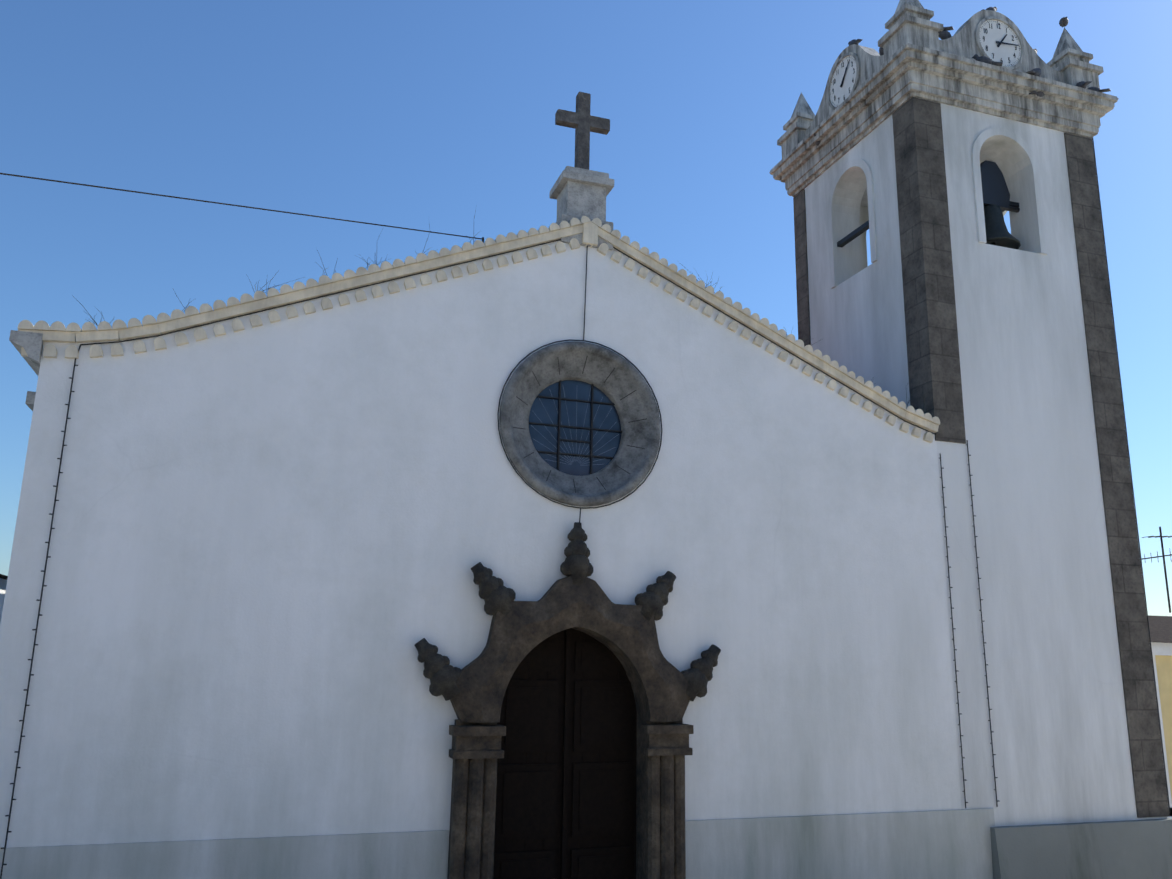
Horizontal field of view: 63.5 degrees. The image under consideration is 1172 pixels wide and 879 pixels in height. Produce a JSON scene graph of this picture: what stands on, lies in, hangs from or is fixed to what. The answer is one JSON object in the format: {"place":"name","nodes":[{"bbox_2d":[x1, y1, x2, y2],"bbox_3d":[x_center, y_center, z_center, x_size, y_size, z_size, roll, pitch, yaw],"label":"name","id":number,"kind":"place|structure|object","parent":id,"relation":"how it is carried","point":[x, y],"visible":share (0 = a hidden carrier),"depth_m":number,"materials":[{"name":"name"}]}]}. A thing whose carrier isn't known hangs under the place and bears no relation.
{"place":"outdoors","nodes":[
{"label":"outdoors","id":0,"kind":"place"},
{"bbox_2d":[0,578,6,623],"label":"house walls","id":1,"kind":"structure","parent":0,"point":[3,583],"depth_m":20.92,"materials":[{"name":"white paint"}]},
{"bbox_2d":[0,574,7,579],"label":"house roof","id":2,"kind":"structure","parent":1,"relation":"on","point":[5,577],"depth_m":20.18,"materials":[{"name":"black"}]},
{"bbox_2d":[0,0,1171,615],"label":"sky","id":3,"kind":"structure","parent":0,"point":[412,114],"materials":[{"name":"blue"}]},
{"bbox_2d":[990,817,1171,878],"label":"tower plinth","id":4,"kind":"structure","parent":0,"point":[1133,849],"depth_m":12.83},
{"bbox_2d":[1155,655,1171,798],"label":"yellow house walls","id":5,"kind":"structure","parent":0,"point":[1164,668],"depth_m":24.18,"materials":[{"name":"yellow paint"}]},
{"bbox_2d":[1147,615,1171,642],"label":"yellow house roof","id":6,"kind":"structure","parent":5,"relation":"on","point":[1160,627],"depth_m":27.73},
{"bbox_3d":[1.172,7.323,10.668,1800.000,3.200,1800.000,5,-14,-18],"label":"ground","id":7,"kind":"structure","parent":0,"visible":0},
{"bbox_2d":[0,241,960,875],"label":"facade wall","id":8,"kind":"structure","parent":7,"relation":"on","point":[272,545],"depth_m":10.98,"materials":[{"name":"paint"}]},
{"bbox_2d":[0,173,483,242],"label":"overhead cable","id":9,"kind":"object","parent":8,"relation":"attached to","point":[482,238],"visible":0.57,"depth_m":9.82,"materials":[{"name":"black metal"}]},
{"bbox_2d":[18,216,939,442],"bbox_3d":[-0.505,-1.642,12.221,11.697,2.648,0.460,5,-14,-18],"label":"roof cornice","id":10,"kind":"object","parent":8,"relation":"attached to","point":[192,316],"visible":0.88,"depth_m":11.85,"materials":[{"name":"beige stone"}]},
{"bbox_2d":[72,211,934,415],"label":"roof weeds","id":11,"kind":"object","parent":10,"relation":"on","point":[424,252],"visible":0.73,"depth_m":11.52,"materials":[{"name":"green plant"}]},
{"bbox_2d":[0,808,994,878],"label":"wall base band","id":12,"kind":"object","parent":8,"relation":"attached to","point":[947,844],"visible":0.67,"depth_m":11.26,"materials":[{"name":"paint"}]},
{"bbox_2d":[493,628,636,878],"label":"door leaf","id":13,"kind":"object","parent":8,"relation":"attached to","point":[566,790],"visible":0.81,"depth_m":11.18,"materials":[{"name":"brown wood"}]},
{"bbox_2d":[447,576,693,878],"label":"door surround","id":14,"kind":"object","parent":8,"relation":"attached to","point":[626,635],"visible":0.81,"depth_m":11.00,"materials":[{"name":"stone"}]},
{"bbox_2d":[415,522,720,700],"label":"carved finials","id":15,"kind":"object","parent":14,"relation":"on","point":[439,671],"visible":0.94,"depth_m":11.29,"materials":[{"name":"stone"}]},
{"bbox_2d":[499,341,660,506],"bbox_3d":[-0.089,-0.185,12.029,2.120,2.120,0.395,5,-14,-18],"label":"round window frame","id":16,"kind":"object","parent":8,"relation":"attached to","point":[625,378],"visible":0.96,"depth_m":12.00,"materials":[{"name":"grey stone"}]},
{"bbox_2d":[529,380,620,475],"bbox_3d":[-0.140,-0.152,12.175,1.300,1.300,0.001,5,-14,-18],"label":"window glass","id":17,"kind":"object","parent":16,"relation":"in","point":[576,389],"depth_m":12.18,"materials":[{"name":"blue glass"}]},
{"bbox_2d":[531,388,618,465],"bbox_3d":[-0.133,-0.189,12.181,1.185,1.065,0.001,5,-14,-18],"label":"oculus leading","id":18,"kind":"object","parent":17,"relation":"attached to","point":[576,436],"visible":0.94,"depth_m":12.14,"materials":[{"name":"grey metal"}]},
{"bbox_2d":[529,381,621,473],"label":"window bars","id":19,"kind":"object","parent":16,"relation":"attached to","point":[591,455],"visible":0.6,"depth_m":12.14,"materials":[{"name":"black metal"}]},
{"bbox_2d":[513,356,646,492],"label":"stone joints","id":20,"kind":"object","parent":16,"relation":"attached to","point":[620,399],"visible":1,"depth_m":12.06,"materials":[{"name":"grey stone"}]},
{"bbox_2d":[0,138,1170,878],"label":"fairy light strings","id":21,"kind":"object","parent":8,"relation":"attached to","point":[608,504],"visible":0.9,"depth_m":12.29,"materials":[{"name":"black plastic"}]},
{"bbox_2d":[793,97,1169,817],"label":"corner pilasters","id":22,"kind":"object","parent":7,"relation":"on","point":[933,357],"visible":0.48,"depth_m":14.47,"materials":[{"name":"grey stone"}]},
{"bbox_2d":[830,55,856,106],"bbox_3d":[4.575,-6.357,16.833,0.001,0.880,0.880,5,-14,-18],"label":"clock face","id":23,"kind":"object","parent":22,"relation":"attached to","point":[839,92],"visible":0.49,"depth_m":16.85},
{"bbox_2d":[830,56,856,106],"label":"clock hands","id":24,"kind":"object","parent":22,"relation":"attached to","point":[844,75],"visible":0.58,"depth_m":16.80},
{"bbox_2d":[827,52,860,109],"bbox_3d":[4.570,-6.358,16.832,0.050,0.980,0.980,5,-14,-18],"label":"clock rim","id":25,"kind":"object","parent":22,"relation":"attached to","point":[857,60],"visible":0.88,"depth_m":16.66,"materials":[{"name":"stone"}]},
{"bbox_2d":[837,220,868,246],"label":"bell beam","id":26,"kind":"structure","parent":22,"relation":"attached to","point":[854,234],"depth_m":16.27,"materials":[{"name":"black paint"}]},
{"bbox_2d":[879,47,883,55],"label":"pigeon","id":27,"kind":"object","parent":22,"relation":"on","point":[881,51],"visible":0.17,"depth_m":15.91,"materials":[{"name":"grey"}]},
{"bbox_2d":[938,31,951,39],"bbox_3d":[5.934,-6.678,15.614,0.448,0.242,0.157,5,-14,-18],"label":"pigeon","id":28,"kind":"object","parent":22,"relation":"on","point":[943,35],"visible":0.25,"depth_m":15.55,"materials":[{"name":"grey"}]},
{"bbox_2d":[938,26,953,33],"bbox_3d":[5.652,-6.613,15.203,0.448,0.242,0.152,-6,-15,28],"label":"pigeon","id":29,"kind":"object","parent":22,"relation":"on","point":[948,28],"visible":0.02,"depth_m":15.10,"materials":[{"name":"grey"}]},
{"bbox_2d":[979,20,1020,66],"bbox_3d":[6.868,-6.572,15.732,0.880,0.880,0.001,5,-14,-18],"label":"clock face","id":30,"kind":"object","parent":22,"relation":"attached to","point":[992,36],"visible":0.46,"depth_m":15.74},
{"bbox_2d":[1029,91,1044,96],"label":"pigeon","id":31,"kind":"object","parent":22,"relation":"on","point":[1039,93],"visible":0.4,"depth_m":15.48,"materials":[{"name":"grey"}]},
{"bbox_2d":[1059,17,1068,27],"bbox_3d":[8.350,-7.333,16.553,0.152,0.242,0.448,-3,-14,18],"label":"pigeon","id":32,"kind":"object","parent":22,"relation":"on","point":[1063,21],"visible":1,"depth_m":16.51,"materials":[{"name":"grey"}]},
{"bbox_2d":[805,97,1166,826],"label":"bell tower wall","id":33,"kind":"structure","parent":7,"relation":"on","point":[1059,747],"depth_m":14.12,"materials":[{"name":"white paint"}]},
{"bbox_2d":[827,128,1047,288],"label":"tower arch bands","id":34,"kind":"object","parent":33,"relation":"attached to","point":[979,141],"visible":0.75,"depth_m":15.37,"materials":[{"name":"paint"}]},
{"bbox_2d":[769,43,1118,197],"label":"tower cornice","id":35,"kind":"structure","parent":33,"relation":"on","point":[898,79],"depth_m":15.51,"materials":[{"name":"white stone"}]},
{"bbox_2d":[805,10,1063,136],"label":"clock gables","id":36,"kind":"structure","parent":35,"relation":"on","point":[961,42],"depth_m":15.95,"materials":[{"name":"grey stone"}]},
{"bbox_2d":[848,39,862,45],"bbox_3d":[4.797,-7.103,16.925,0.164,0.242,0.447,5,-14,-18],"label":"pigeon","id":37,"kind":"object","parent":36,"relation":"on","point":[855,41],"visible":0.77,"depth_m":16.86,"materials":[{"name":"grey"}]},
{"bbox_2d":[981,7,996,10],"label":"pigeon","id":38,"kind":"object","parent":36,"relation":"on","point":[993,8],"visible":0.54,"depth_m":16.00,"materials":[{"name":"grey"}]},
{"bbox_2d":[975,16,1023,69],"bbox_3d":[6.869,-6.573,15.727,0.980,0.980,0.050,5,-14,-18],"label":"clock rim","id":39,"kind":"object","parent":36,"relation":"attached to","point":[978,43],"visible":0.75,"depth_m":15.72,"materials":[{"name":"stone"}]},
{"bbox_2d":[979,21,1019,64],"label":"clock hands","id":40,"kind":"object","parent":39,"relation":"attached to","point":[1000,43],"visible":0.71,"depth_m":15.73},
{"bbox_2d":[777,0,1103,158],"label":"pinnacles","id":41,"kind":"object","parent":35,"relation":"on","point":[909,21],"visible":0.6,"depth_m":15.97,"materials":[{"name":"grey stone"}]},
{"bbox_2d":[972,54,1002,65],"bbox_3d":[6.430,-6.086,15.206,0.448,0.242,0.152,0,-13,6],"label":"pigeon","id":42,"kind":"object","parent":35,"relation":"on","point":[984,59],"visible":0.81,"depth_m":15.15,"materials":[{"name":"grey"}]},
{"bbox_2d":[1026,68,1040,76],"bbox_3d":[7.322,-6.012,15.460,0.152,0.242,0.448,-10,-17,40],"label":"pigeon","id":43,"kind":"object","parent":35,"relation":"on","point":[1036,71],"visible":0.83,"depth_m":15.40,"materials":[{"name":"grey"}]},
{"bbox_2d":[1076,81,1091,88],"bbox_3d":[8.265,-5.923,15.778,0.152,0.242,0.448,2,-13,-4],"label":"pigeon","id":44,"kind":"object","parent":35,"relation":"on","point":[1083,84],"visible":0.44,"depth_m":15.71,"materials":[{"name":"grey"}]},
{"bbox_2d":[1088,87,1110,92],"bbox_3d":[8.561,-5.883,15.930,0.448,0.242,0.152,-10,-17,39],"label":"pigeon","id":45,"kind":"object","parent":35,"relation":"on","point":[1097,89],"visible":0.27,"depth_m":15.85,"materials":[{"name":"grey"}]},
{"bbox_2d":[980,160,1019,212],"bbox_3d":[6.635,-4.142,15.517,1.370,0.780,0.200,5,-14,-18],"label":"bell yoke","id":46,"kind":"object","parent":33,"relation":"in","point":[995,190],"visible":0.46,"depth_m":15.42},
{"bbox_2d":[984,204,1020,248],"bbox_3d":[6.560,-3.357,15.315,0.805,0.843,0.805,5,-14,-18],"label":"bell","id":47,"kind":"object","parent":46,"relation":"hanging from","point":[998,233],"visible":0.56,"depth_m":15.13,"materials":[{"name":"metal"}]},
{"bbox_2d":[1151,642,1171,817],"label":"background building trim","id":48,"kind":"structure","parent":7,"relation":"on","point":[1159,648],"depth_m":24.12,"materials":[{"name":"white paint"}]},
{"bbox_2d":[1141,527,1171,612],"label":"utility pole","id":49,"kind":"object","parent":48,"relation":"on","point":[1164,564],"visible":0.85,"depth_m":27.18,"materials":[{"name":"grey metal"}]},
{"bbox_3d":[-4.540,4.279,24.412,12.100,8.710,26.000,5,-14,-18],"label":"nave","id":50,"kind":"object","parent":7,"relation":"on","visible":0},
{"bbox_2d":[9,330,42,410],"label":"eaves cornice","id":51,"kind":"structure","parent":50,"relation":"attached to","point":[31,343],"depth_m":10.03,"materials":[{"name":"stone"}]},
{"bbox_2d":[549,166,613,249],"bbox_3d":[-0.069,-3.027,12.834,0.720,1.100,0.640,5,-14,-18],"label":"cross pedestal","id":52,"kind":"object","parent":50,"relation":"on","point":[577,193],"visible":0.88,"depth_m":12.63,"materials":[{"name":"stone"}]},
{"bbox_2d":[555,92,609,169],"bbox_3d":[-0.049,-4.186,13.101,0.760,1.280,0.140,5,-14,-18],"label":"stone cross","id":53,"kind":"object","parent":52,"relation":"on","point":[582,122],"visible":0.79,"depth_m":13.06,"materials":[{"name":"grey stone"}]}
]}

